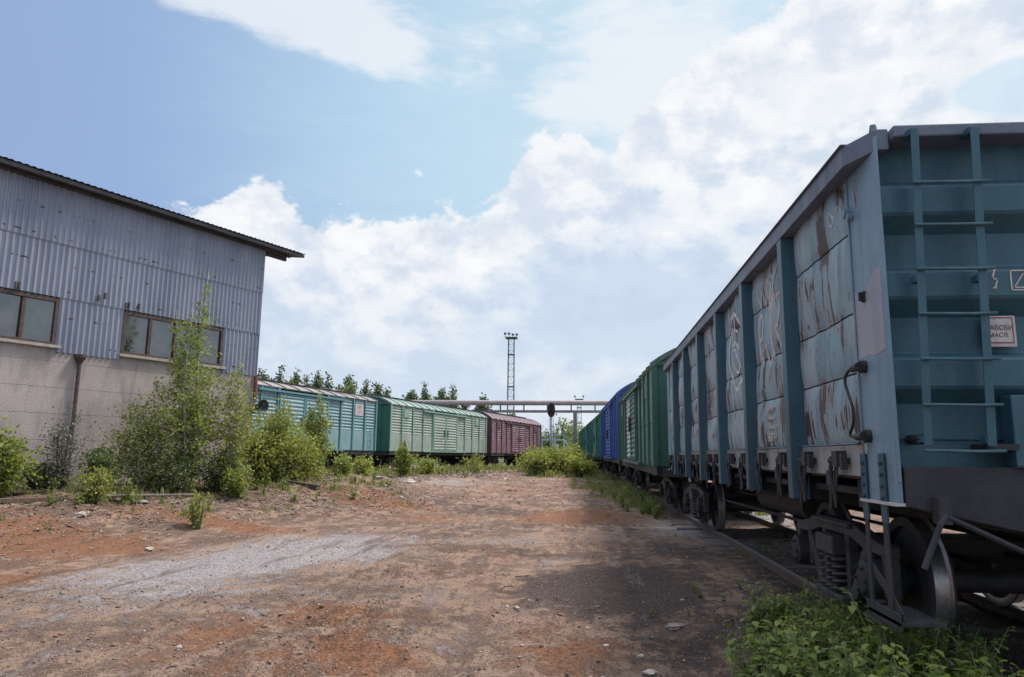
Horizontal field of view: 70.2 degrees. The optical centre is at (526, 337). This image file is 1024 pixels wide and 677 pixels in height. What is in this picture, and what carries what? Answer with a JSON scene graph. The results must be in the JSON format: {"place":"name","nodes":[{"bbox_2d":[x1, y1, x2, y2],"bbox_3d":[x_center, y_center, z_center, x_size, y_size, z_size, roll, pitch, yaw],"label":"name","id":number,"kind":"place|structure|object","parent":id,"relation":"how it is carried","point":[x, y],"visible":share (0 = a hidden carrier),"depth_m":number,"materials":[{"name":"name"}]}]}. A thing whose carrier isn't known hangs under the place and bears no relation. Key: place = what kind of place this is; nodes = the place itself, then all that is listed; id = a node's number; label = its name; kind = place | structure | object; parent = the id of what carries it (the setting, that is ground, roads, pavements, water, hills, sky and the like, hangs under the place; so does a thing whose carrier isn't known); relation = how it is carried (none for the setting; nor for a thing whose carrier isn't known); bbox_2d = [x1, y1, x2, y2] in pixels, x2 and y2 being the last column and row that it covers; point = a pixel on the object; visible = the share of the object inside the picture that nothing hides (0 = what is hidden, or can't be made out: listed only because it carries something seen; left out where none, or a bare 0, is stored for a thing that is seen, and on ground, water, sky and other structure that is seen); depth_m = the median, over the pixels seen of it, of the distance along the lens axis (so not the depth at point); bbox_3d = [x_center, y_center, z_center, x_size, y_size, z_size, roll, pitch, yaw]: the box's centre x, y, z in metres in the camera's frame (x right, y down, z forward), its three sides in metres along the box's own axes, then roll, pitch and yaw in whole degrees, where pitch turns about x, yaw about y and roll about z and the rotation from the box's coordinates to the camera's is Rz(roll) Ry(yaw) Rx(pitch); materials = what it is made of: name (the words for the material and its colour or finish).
{"place":"outdoors","nodes":[
{"label":"outdoors","id":0,"kind":"place"},
{"bbox_2d":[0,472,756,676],"bbox_3d":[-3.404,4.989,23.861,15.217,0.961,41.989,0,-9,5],"label":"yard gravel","id":1,"kind":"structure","parent":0,"point":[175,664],"depth_m":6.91,"materials":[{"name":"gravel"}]},
{"bbox_2d":[0,458,1023,676],"bbox_3d":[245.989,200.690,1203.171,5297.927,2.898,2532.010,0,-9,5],"label":"ground","id":2,"kind":"structure","parent":0,"point":[464,615],"depth_m":8.58,"materials":[{"name":"soil"}]},
{"bbox_2d":[0,417,23,492],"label":"maple bush","id":3,"kind":"object","parent":2,"relation":"on","point":[5,431],"visible":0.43,"depth_m":14.56,"materials":[{"name":"green plant"}]},
{"bbox_2d":[0,428,47,497],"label":"maple bush","id":4,"kind":"object","parent":2,"relation":"on","point":[15,467],"visible":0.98,"depth_m":14.27,"materials":[{"name":"green plant"}]},
{"bbox_2d":[0,497,56,502],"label":"rail piece","id":5,"kind":"object","parent":2,"relation":"on","point":[22,500],"visible":1,"depth_m":13.96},
{"bbox_2d":[12,450,75,489],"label":"dark shrub","id":6,"kind":"object","parent":2,"relation":"on","point":[33,485],"visible":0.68,"depth_m":15.33,"materials":[{"name":"green plant"}]},
{"bbox_2d":[4,489,91,493],"bbox_3d":[-9.883,3.217,15.223,0.120,0.060,1.897,-7,-12,38],"label":"plank","id":7,"kind":"object","parent":2,"relation":"on","point":[32,491],"visible":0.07,"depth_m":14.95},
{"bbox_2d":[21,401,98,489],"bbox_3d":[-10.046,2.381,15.620,1.431,2.045,1.654,5,-10,-27],"label":"dry shrub","id":8,"kind":"object","parent":2,"relation":"on","point":[59,465],"visible":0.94,"depth_m":15.55,"materials":[{"name":"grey plant"}]},
{"bbox_2d":[65,460,118,504],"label":"willow shrub","id":9,"kind":"object","parent":2,"relation":"on","point":[97,480],"visible":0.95,"depth_m":14.99,"materials":[{"name":"green plant"}]},
{"bbox_2d":[71,443,135,490],"bbox_3d":[-9.427,2.913,16.325,1.442,1.277,1.465,0,-9,5],"label":"dark shrub","id":10,"kind":"object","parent":2,"relation":"on","point":[99,457],"visible":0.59,"depth_m":16.04,"materials":[{"name":"green plant"}]},
{"bbox_2d":[93,399,174,487],"bbox_3d":[-9.162,2.559,17.264,2.013,2.214,1.853,0,-9,5],"label":"birch tree","id":11,"kind":"object","parent":2,"relation":"on","point":[127,444],"visible":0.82,"depth_m":17.09,"materials":[{"name":"green plant"}]},
{"bbox_2d":[108,377,188,492],"bbox_3d":[-9.050,2.389,17.526,1.914,2.904,1.712,6,-11,-31],"label":"birch tree","id":12,"kind":"object","parent":2,"relation":"on","point":[158,458],"visible":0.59,"depth_m":17.45,"materials":[{"name":"green plant"}]},
{"bbox_2d":[100,493,197,496],"bbox_3d":[-8.370,3.501,16.162,0.140,0.098,2.262,-7,-12,37],"label":"plank","id":13,"kind":"object","parent":2,"relation":"on","point":[148,495],"visible":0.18,"depth_m":16.18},
{"bbox_2d":[0,156,305,487],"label":"shed","id":14,"kind":"structure","parent":2,"relation":"on","point":[98,286],"depth_m":17.95,"materials":[{"name":"grey paint"}]},
{"bbox_2d":[0,288,61,348],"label":"window","id":15,"kind":"structure","parent":14,"relation":"in","point":[25,318],"depth_m":16.48,"materials":[{"name":"grey glass"}]},
{"bbox_2d":[118,311,225,369],"bbox_3d":[-9.447,0.118,19.645,0.160,1.170,3.140,-5,-11,29],"label":"window","id":16,"kind":"structure","parent":14,"relation":"in","point":[143,336],"depth_m":19.22,"materials":[{"name":"grey glass"}]},
{"bbox_2d":[132,438,219,493],"bbox_3d":[-8.438,3.143,17.643,2.212,1.526,2.099,0,-9,5],"label":"dark shrub","id":17,"kind":"object","parent":2,"relation":"on","point":[174,485],"visible":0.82,"depth_m":17.28,"materials":[{"name":"green plant"}]},
{"bbox_2d":[139,272,238,489],"bbox_3d":[-8.569,1.065,18.342,2.467,5.686,2.483,0,-9,5],"label":"birch tree","id":18,"kind":"object","parent":2,"relation":"on","point":[195,420],"visible":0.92,"depth_m":18.11,"materials":[{"name":"green plant"}]},
{"bbox_2d":[177,490,213,529],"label":"weed tuft","id":19,"kind":"object","parent":2,"relation":"on","point":[196,517],"visible":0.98,"depth_m":14.36,"materials":[{"name":"green plant"}]},
{"bbox_2d":[177,442,254,492],"bbox_3d":[-7.853,3.298,18.329,1.860,1.364,1.789,4,-10,-22],"label":"dark shrub","id":20,"kind":"object","parent":2,"relation":"on","point":[216,479],"visible":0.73,"depth_m":18.17,"materials":[{"name":"green plant"}]},
{"bbox_2d":[214,462,254,498],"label":"willow shrub","id":21,"kind":"object","parent":2,"relation":"on","point":[235,483],"visible":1,"depth_m":17.75,"materials":[{"name":"green plant"}]},
{"bbox_2d":[199,359,273,491],"bbox_3d":[-7.592,2.285,18.817,2.184,3.567,1.770,0,-9,5],"label":"birch tree","id":22,"kind":"object","parent":2,"relation":"on","point":[241,418],"visible":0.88,"depth_m":18.68,"materials":[{"name":"green plant"}]},
{"bbox_2d":[0,471,512,556],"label":"dry litter","id":23,"kind":"object","parent":2,"relation":"on","point":[226,506],"visible":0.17,"depth_m":16.52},
{"bbox_2d":[225,429,291,482],"bbox_3d":[-7.559,3.278,20.219,1.942,1.713,2.126,0,-9,5],"label":"willow shrub","id":24,"kind":"object","parent":2,"relation":"on","point":[268,460],"visible":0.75,"depth_m":20.13,"materials":[{"name":"green plant"}]},
{"bbox_2d":[0,470,525,535],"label":"bank rubble","id":25,"kind":"object","parent":2,"relation":"on","point":[292,509],"visible":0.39,"depth_m":17.77,"materials":[{"name":"stone"}]},
{"bbox_2d":[245,395,316,480],"bbox_3d":[-7.154,2.943,20.926,2.369,2.671,2.884,0,-9,5],"label":"birch tree","id":26,"kind":"object","parent":2,"relation":"on","point":[280,419],"visible":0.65,"depth_m":20.73,"materials":[{"name":"green plant"}]},
{"bbox_2d":[268,478,320,490],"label":"timber beam","id":27,"kind":"structure","parent":2,"relation":"on","point":[313,486],"depth_m":20.25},
{"bbox_2d":[0,463,600,537],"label":"bank grass","id":28,"kind":"structure","parent":2,"relation":"on","point":[499,468],"depth_m":21.14,"materials":[{"name":"plant"}]},
{"bbox_2d":[277,428,331,480],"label":"willow shrub","id":29,"kind":"object","parent":2,"relation":"on","point":[311,464],"visible":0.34,"depth_m":21.67,"materials":[{"name":"green plant"}]},
{"bbox_2d":[310,370,324,388],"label":"tree","id":30,"kind":"object","parent":2,"relation":"on","point":[317,381],"visible":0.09,"depth_m":101.16,"materials":[{"name":"green plant"}]},
{"bbox_2d":[297,390,344,476],"bbox_3d":[-6.607,3.069,22.812,1.639,3.018,1.497,0,-9,5],"label":"birch tree","id":31,"kind":"object","parent":2,"relation":"on","point":[315,425],"visible":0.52,"depth_m":22.84,"materials":[{"name":"green plant"}]},
{"bbox_2d":[329,452,355,476],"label":"willow shrub","id":32,"kind":"object","parent":2,"relation":"on","point":[344,463],"visible":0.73,"depth_m":25.51,"materials":[{"name":"green plant"}]},
{"bbox_2d":[350,454,377,476],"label":"weedy bush","id":33,"kind":"object","parent":2,"relation":"on","point":[363,467],"visible":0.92,"depth_m":28.91,"materials":[{"name":"green plant"}]},
{"bbox_2d":[379,439,419,476],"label":"willow shrub","id":34,"kind":"object","parent":2,"relation":"on","point":[403,458],"visible":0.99,"depth_m":35.93,"materials":[{"name":"green plant"}]},
{"bbox_2d":[415,453,442,473],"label":"weedy bush","id":35,"kind":"object","parent":2,"relation":"on","point":[427,464],"visible":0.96,"depth_m":39.80,"materials":[{"name":"green plant"}]},
{"bbox_2d":[428,387,452,406],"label":"tree","id":36,"kind":"object","parent":2,"relation":"on","point":[441,396],"visible":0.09,"depth_m":101.46,"materials":[{"name":"green plant"}]},
{"bbox_2d":[461,452,484,469],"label":"weedy bush","id":37,"kind":"object","parent":2,"relation":"on","point":[474,461],"visible":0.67,"depth_m":48.58,"materials":[{"name":"green plant"}]},
{"bbox_2d":[413,400,608,460],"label":"pipe bridge","id":38,"kind":"structure","parent":2,"relation":"on","point":[595,403],"depth_m":83.87,"materials":[{"name":"grey metal"}]},
{"bbox_2d":[504,332,517,413],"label":"floodlight mast","id":39,"kind":"object","parent":2,"relation":"on","point":[513,364],"visible":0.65,"depth_m":131.51,"materials":[{"name":"metal"}]},
{"bbox_2d":[513,443,546,470],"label":"willow bush","id":40,"kind":"object","parent":2,"relation":"on","point":[518,462],"visible":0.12,"depth_m":51.30,"materials":[{"name":"green plant"}]},
{"bbox_2d":[522,446,554,475],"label":"willow bush","id":41,"kind":"object","parent":2,"relation":"on","point":[538,460],"visible":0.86,"depth_m":45.97,"materials":[{"name":"green plant"}]},
{"bbox_2d":[547,403,554,464],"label":"signal post","id":42,"kind":"object","parent":2,"relation":"on","point":[551,410],"visible":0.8,"depth_m":49.70,"materials":[{"name":"metal"}]},
{"bbox_2d":[534,438,569,474],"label":"willow bush","id":43,"kind":"object","parent":2,"relation":"on","point":[556,458],"visible":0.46,"depth_m":48.83,"materials":[{"name":"green plant"}]},
{"bbox_2d":[544,413,578,450],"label":"tree","id":44,"kind":"object","parent":2,"relation":"on","point":[563,432],"visible":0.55,"depth_m":148.23,"materials":[{"name":"green plant"}]},
{"bbox_2d":[551,444,582,473],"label":"willow bush","id":45,"kind":"object","parent":2,"relation":"on","point":[566,449],"visible":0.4,"depth_m":49.89,"materials":[{"name":"green plant"}]},
{"bbox_2d":[558,450,602,477],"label":"willow bush","id":46,"kind":"object","parent":2,"relation":"on","point":[577,465],"visible":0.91,"depth_m":45.69,"materials":[{"name":"green plant"}]},
{"bbox_2d":[568,471,885,602],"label":"trackside grass","id":47,"kind":"structure","parent":2,"relation":"on","point":[609,487],"depth_m":28.38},
{"bbox_2d":[727,643,760,676],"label":"nettle plant","id":48,"kind":"object","parent":2,"relation":"on","point":[729,659],"visible":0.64,"depth_m":4.80,"materials":[{"name":"green plant"}]},
{"bbox_2d":[715,614,785,676],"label":"nettle plant","id":49,"kind":"object","parent":2,"relation":"on","point":[728,650],"visible":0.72,"depth_m":4.61,"materials":[{"name":"green plant"}]},
{"bbox_2d":[740,583,771,632],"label":"nettle plant","id":50,"kind":"object","parent":2,"relation":"on","point":[754,607],"visible":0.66,"depth_m":6.12,"materials":[{"name":"green plant"}]},
{"bbox_2d":[741,616,786,676],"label":"nettle plant","id":51,"kind":"object","parent":2,"relation":"on","point":[756,623],"visible":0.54,"depth_m":4.63,"materials":[{"name":"green plant"}]},
{"bbox_2d":[738,623,794,671],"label":"nettle plant","id":52,"kind":"object","parent":2,"relation":"on","point":[755,636],"visible":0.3,"depth_m":4.96,"materials":[{"name":"green plant"}]},
{"bbox_2d":[754,594,783,635],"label":"nettle plant","id":53,"kind":"object","parent":2,"relation":"on","point":[772,616],"visible":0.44,"depth_m":6.12,"materials":[{"name":"green plant"}]},
{"bbox_2d":[749,645,793,676],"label":"nettle plant","id":54,"kind":"object","parent":2,"relation":"on","point":[775,665],"visible":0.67,"depth_m":4.23,"materials":[{"name":"green plant"}]},
{"bbox_2d":[755,577,788,628],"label":"nettle plant","id":55,"kind":"object","parent":2,"relation":"on","point":[767,601],"visible":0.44,"depth_m":6.36,"materials":[{"name":"green plant"}]},
{"bbox_2d":[766,594,791,638],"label":"nettle plant","id":56,"kind":"object","parent":2,"relation":"on","point":[779,603],"visible":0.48,"depth_m":6.25,"materials":[{"name":"green plant"}]},
{"bbox_2d":[752,627,808,674],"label":"nettle plant","id":57,"kind":"object","parent":2,"relation":"on","point":[786,631],"visible":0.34,"depth_m":4.67,"materials":[{"name":"green plant"}]},
{"bbox_2d":[748,633,816,676],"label":"nettle plant","id":58,"kind":"object","parent":2,"relation":"on","point":[783,667],"visible":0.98,"depth_m":4.07,"materials":[{"name":"green plant"}]},
{"bbox_2d":[770,648,811,676],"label":"nettle plant","id":59,"kind":"object","parent":2,"relation":"on","point":[779,652],"visible":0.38,"depth_m":4.24,"materials":[{"name":"green plant"}]},
{"bbox_2d":[770,625,826,676],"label":"nettle plant","id":60,"kind":"object","parent":2,"relation":"on","point":[813,633],"visible":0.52,"depth_m":4.29,"materials":[{"name":"green plant"}]},
{"bbox_2d":[598,467,1023,671],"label":"railway track","id":61,"kind":"structure","parent":2,"relation":"on","point":[1015,610],"depth_m":9.81,"materials":[{"name":"metal"}]},
{"bbox_2d":[583,422,600,468],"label":"covered wagon","id":62,"kind":"object","parent":61,"relation":"on","point":[586,437],"visible":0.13,"depth_m":67.25,"materials":[{"name":"green paint"}]},
{"bbox_2d":[590,412,622,473],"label":"covered wagon","id":63,"kind":"object","parent":61,"relation":"on","point":[595,432],"visible":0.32,"depth_m":52.41,"materials":[{"name":"green paint"}]},
{"bbox_2d":[601,381,634,483],"bbox_3d":[6.065,5.251,39.390,3.460,4.890,15.242,0,-9,3],"label":"covered wagon","id":64,"kind":"object","parent":61,"relation":"on","point":[610,434],"visible":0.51,"depth_m":37.29,"materials":[{"name":"blue paint"}]},
{"bbox_2d":[618,348,753,514],"bbox_3d":[5.182,3.204,24.511,3.460,4.380,15.242,0,-9,4],"label":"covered wagon","id":65,"kind":"object","parent":61,"relation":"on","point":[643,431],"visible":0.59,"depth_m":19.23,"materials":[{"name":"green paint"}]},
{"bbox_2d":[663,122,1023,651],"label":"open wagon","id":66,"kind":"object","parent":61,"relation":"on","point":[853,339],"visible":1,"depth_m":4.84,"materials":[{"name":"blue paint"}]},
{"bbox_2d":[784,591,838,637],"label":"nettle plant","id":67,"kind":"object","parent":2,"relation":"on","point":[816,610],"visible":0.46,"depth_m":5.72,"materials":[{"name":"green plant"}]},
{"bbox_2d":[792,616,834,675],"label":"nettle plant","id":68,"kind":"object","parent":2,"relation":"on","point":[825,654],"visible":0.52,"depth_m":4.96,"materials":[{"name":"green plant"}]},
{"bbox_2d":[780,618,848,676],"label":"nettle plant","id":69,"kind":"object","parent":2,"relation":"on","point":[795,650],"visible":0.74,"depth_m":4.24,"materials":[{"name":"green plant"}]},
{"bbox_2d":[803,577,839,632],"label":"nettle plant","id":70,"kind":"object","parent":2,"relation":"on","point":[816,594],"visible":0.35,"depth_m":6.34,"materials":[{"name":"green plant"}]},
{"bbox_2d":[799,615,847,668],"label":"nettle plant","id":71,"kind":"object","parent":2,"relation":"on","point":[828,623],"visible":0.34,"depth_m":5.07,"materials":[{"name":"green plant"}]},
{"bbox_2d":[806,653,854,676],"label":"nettle plant","id":72,"kind":"object","parent":2,"relation":"on","point":[823,665],"visible":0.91,"depth_m":4.06,"materials":[{"name":"green plant"}]},
{"bbox_2d":[651,495,1023,671],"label":"track ballast","id":73,"kind":"structure","parent":2,"relation":"on","point":[789,588],"depth_m":11.38,"materials":[{"name":"gravel"}]},
{"bbox_2d":[886,643,938,676],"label":"nettle plant","id":74,"kind":"object","parent":73,"relation":"on","point":[897,656],"visible":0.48,"depth_m":4.17,"materials":[{"name":"green plant"}]},
{"bbox_2d":[813,648,865,676],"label":"nettle plant","id":75,"kind":"object","parent":2,"relation":"on","point":[844,671],"visible":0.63,"depth_m":4.07,"materials":[{"name":"green plant"}]},
{"bbox_2d":[819,600,863,657],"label":"nettle plant","id":76,"kind":"object","parent":2,"relation":"on","point":[849,628],"visible":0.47,"depth_m":5.15,"materials":[{"name":"green plant"}]},
{"bbox_2d":[834,633,880,672],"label":"nettle plant","id":77,"kind":"object","parent":2,"relation":"on","point":[868,642],"visible":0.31,"depth_m":4.46,"materials":[{"name":"green plant"}]},
{"bbox_2d":[818,642,902,676],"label":"nettle plant","id":78,"kind":"object","parent":2,"relation":"on","point":[848,673],"visible":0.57,"depth_m":4.17,"materials":[{"name":"green plant"}]},
{"bbox_2d":[829,629,891,676],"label":"nettle plant","id":79,"kind":"object","parent":2,"relation":"on","point":[840,653],"visible":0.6,"depth_m":4.26,"materials":[{"name":"green plant"}]},
{"bbox_2d":[841,625,887,670],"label":"nettle plant","id":80,"kind":"object","parent":2,"relation":"on","point":[856,632],"visible":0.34,"depth_m":4.73,"materials":[{"name":"green plant"}]},
{"bbox_2d":[837,644,910,676],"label":"nettle plant","id":81,"kind":"object","parent":2,"relation":"on","point":[861,660],"visible":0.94,"depth_m":3.90,"materials":[{"name":"green plant"}]},
{"bbox_2d":[839,587,910,666],"bbox_3d":[2.269,1.988,4.638,0.374,0.731,0.356,2,-9,-9],"label":"nettle plant","id":82,"kind":"object","parent":2,"relation":"on","point":[872,631],"visible":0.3,"depth_m":4.66,"materials":[{"name":"green plant"}]},
{"bbox_2d":[841,590,931,676],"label":"nettle plant","id":83,"kind":"object","parent":2,"relation":"on","point":[852,609],"visible":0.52,"depth_m":4.41,"materials":[{"name":"green plant"}]},
{"bbox_2d":[879,627,917,665],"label":"nettle plant","id":84,"kind":"object","parent":2,"relation":"on","point":[887,632],"visible":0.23,"depth_m":4.51,"materials":[{"name":"green plant"}]},
{"bbox_2d":[879,633,936,676],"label":"nettle plant","id":85,"kind":"object","parent":2,"relation":"on","point":[906,645],"visible":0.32,"depth_m":4.33,"materials":[{"name":"green plant"}]},
{"bbox_2d":[880,649,949,676],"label":"nettle plant","id":86,"kind":"object","parent":2,"relation":"on","point":[933,674],"visible":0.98,"depth_m":3.61,"materials":[{"name":"green plant"}]},
{"bbox_2d":[897,643,941,676],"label":"nettle plant","id":87,"kind":"object","parent":2,"relation":"on","point":[918,673],"visible":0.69,"depth_m":4.22,"materials":[{"name":"green plant"}]},
{"bbox_2d":[887,626,953,671],"bbox_3d":[2.461,2.075,4.584,0.472,0.511,0.282,-16,-19,60],"label":"nettle plant","id":88,"kind":"object","parent":2,"relation":"on","point":[944,663],"visible":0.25,"depth_m":4.55,"materials":[{"name":"green plant"}]},
{"bbox_2d":[896,599,955,665],"bbox_3d":[2.709,2.102,4.917,0.313,0.598,0.298,0,-9,3],"label":"nettle plant","id":89,"kind":"object","parent":2,"relation":"on","point":[927,641],"visible":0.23,"depth_m":4.87,"materials":[{"name":"green plant"}]},
{"bbox_2d":[894,621,958,676],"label":"nettle plant","id":90,"kind":"object","parent":2,"relation":"on","point":[921,639],"visible":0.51,"depth_m":4.39,"materials":[{"name":"green plant"}]},
{"bbox_2d":[895,628,957,674],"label":"nettle plant","id":91,"kind":"object","parent":2,"relation":"on","point":[942,657],"visible":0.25,"depth_m":4.61,"materials":[{"name":"green plant"}]},
{"bbox_2d":[915,646,978,676],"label":"nettle plant","id":92,"kind":"object","parent":2,"relation":"on","point":[920,662],"visible":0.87,"depth_m":4.02,"materials":[{"name":"green plant"}]},
{"bbox_2d":[954,618,984,656],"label":"nettle plant","id":93,"kind":"object","parent":2,"relation":"on","point":[973,633],"visible":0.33,"depth_m":5.36,"materials":[{"name":"green plant"}]},
{"bbox_2d":[939,623,1009,676],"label":"nettle plant","id":94,"kind":"object","parent":2,"relation":"on","point":[949,670],"visible":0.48,"depth_m":4.58,"materials":[{"name":"green plant"}]},
{"bbox_2d":[958,623,1000,665],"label":"nettle plant","id":95,"kind":"object","parent":2,"relation":"on","point":[980,652],"visible":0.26,"depth_m":5.18,"materials":[{"name":"green plant"}]},
{"bbox_2d":[952,639,1007,676],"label":"nettle plant","id":96,"kind":"object","parent":2,"relation":"on","point":[986,652],"visible":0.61,"depth_m":4.31,"materials":[{"name":"green plant"}]},
{"bbox_2d":[943,626,1016,675],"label":"nettle plant","id":97,"kind":"object","parent":2,"relation":"on","point":[993,661],"visible":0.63,"depth_m":4.37,"materials":[{"name":"green plant"}]},
{"bbox_2d":[969,650,1023,676],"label":"nettle plant","id":98,"kind":"object","parent":2,"relation":"on","point":[983,659],"visible":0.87,"depth_m":3.85,"materials":[{"name":"green plant"}]},
{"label":"railway track","id":99,"kind":"object","parent":2,"relation":"on","visible":0},
{"bbox_2d":[251,378,377,470],"bbox_3d":[-12.244,4.387,35.383,3.460,4.460,15.242,-3,-10,18],"label":"covered wagon","id":100,"kind":"object","parent":99,"relation":"on","point":[354,432],"visible":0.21,"depth_m":37.90,"materials":[{"name":"teal paint"}]},
{"bbox_2d":[358,394,486,470],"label":"covered wagon","id":101,"kind":"object","parent":99,"relation":"on","point":[442,432],"visible":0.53,"depth_m":48.00,"materials":[{"name":"green paint"}]},
{"bbox_2d":[466,409,541,466],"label":"covered wagon","id":102,"kind":"object","parent":99,"relation":"on","point":[509,437],"visible":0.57,"depth_m":63.26,"materials":[{"name":"red paint"}]},
{"bbox_2d":[0,0,1023,446],"label":"sky","id":103,"kind":"structure","parent":0,"point":[582,180],"materials":[{"name":"blue"}]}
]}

